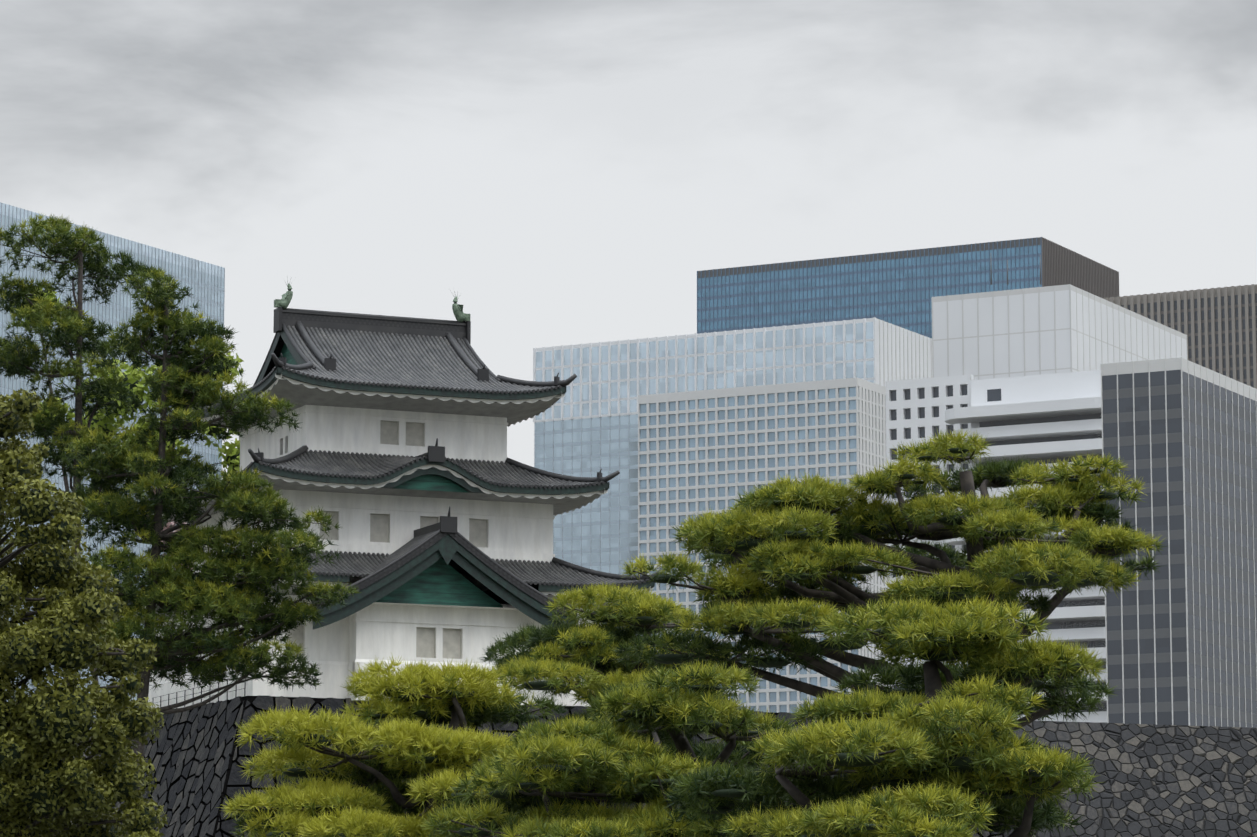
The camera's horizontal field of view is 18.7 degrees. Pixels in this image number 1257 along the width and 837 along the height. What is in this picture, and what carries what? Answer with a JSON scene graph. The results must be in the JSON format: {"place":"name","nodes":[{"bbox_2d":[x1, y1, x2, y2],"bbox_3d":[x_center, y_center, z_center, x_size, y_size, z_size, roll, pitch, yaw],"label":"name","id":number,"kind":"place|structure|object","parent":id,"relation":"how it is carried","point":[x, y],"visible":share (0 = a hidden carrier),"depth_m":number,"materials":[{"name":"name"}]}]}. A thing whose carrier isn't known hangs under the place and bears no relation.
{"place":"outdoors","nodes":[
{"label":"outdoors","id":0,"kind":"place"},
{"bbox_2d":[0,202,1256,727],"bbox_3d":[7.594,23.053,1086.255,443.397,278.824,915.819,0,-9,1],"label":"office buildings","id":1,"kind":"structure","parent":0,"point":[838,368],"depth_m":1013.31,"materials":[{"name":"grey glass"}]},
{"bbox_2d":[990,253,1040,284],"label":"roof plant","id":2,"kind":"object","parent":1,"relation":"attached to","point":[1007,271],"depth_m":823.69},
{"bbox_2d":[0,0,1256,472],"label":"sky","id":3,"kind":"structure","parent":0,"point":[569,170],"materials":[{"name":"grey"}]},
{"label":"ground","id":4,"kind":"structure","parent":0,"visible":0},
{"bbox_2d":[0,388,167,836],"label":"evergreen tree","id":5,"kind":"object","parent":4,"relation":"on","point":[49,735],"visible":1,"depth_m":103.85,"materials":[{"name":"green plant"}]},
{"bbox_2d":[0,213,170,835],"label":"pine tree","id":6,"kind":"object","parent":4,"relation":"on","point":[74,329],"visible":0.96,"depth_m":199.10,"materials":[{"name":"green plant"}]},
{"bbox_2d":[10,288,243,691],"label":"fresh tree","id":7,"kind":"object","parent":4,"relation":"on","point":[231,458],"visible":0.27,"depth_m":268.98,"materials":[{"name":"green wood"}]},
{"bbox_2d":[138,490,193,570],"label":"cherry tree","id":8,"kind":"object","parent":4,"relation":"on","point":[170,523],"visible":0.02,"depth_m":242.57,"materials":[{"name":"plant"}]},
{"bbox_2d":[44,266,360,835],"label":"pine tree","id":9,"kind":"object","parent":4,"relation":"on","point":[179,590],"visible":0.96,"depth_m":189.29,"materials":[{"name":"green plant"}]},
{"bbox_2d":[217,653,574,836],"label":"pine tree","id":10,"kind":"object","parent":4,"relation":"on","point":[411,745],"visible":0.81,"depth_m":58.50,"materials":[{"name":"green plant"}]},
{"bbox_2d":[419,659,804,836],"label":"pine tree","id":11,"kind":"object","parent":4,"relation":"on","point":[542,776],"visible":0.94,"depth_m":54.29,"materials":[{"name":"green plant"}]},
{"bbox_2d":[481,581,790,809],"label":"pine tree","id":12,"kind":"object","parent":4,"relation":"on","point":[570,655],"visible":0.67,"depth_m":73.51,"materials":[{"name":"green plant"}]},
{"bbox_2d":[48,695,1256,836],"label":"stone base wall","id":13,"kind":"structure","parent":4,"relation":"on","point":[1175,781],"depth_m":231.25,"materials":[{"name":"black stone"}]},
{"bbox_2d":[113,279,663,708],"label":"japanese castle tower","id":14,"kind":"structure","parent":13,"relation":"on","point":[416,482],"depth_m":220.31,"materials":[{"name":"paint"}]},
{"bbox_2d":[609,427,1165,835],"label":"pine tree","id":15,"kind":"object","parent":4,"relation":"on","point":[744,538],"visible":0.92,"depth_m":63.17,"materials":[{"name":"green plant"}]},
{"bbox_2d":[662,593,1118,836],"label":"pine tree","id":16,"kind":"object","parent":4,"relation":"on","point":[921,758],"visible":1,"depth_m":50.07,"materials":[{"name":"green plant"}]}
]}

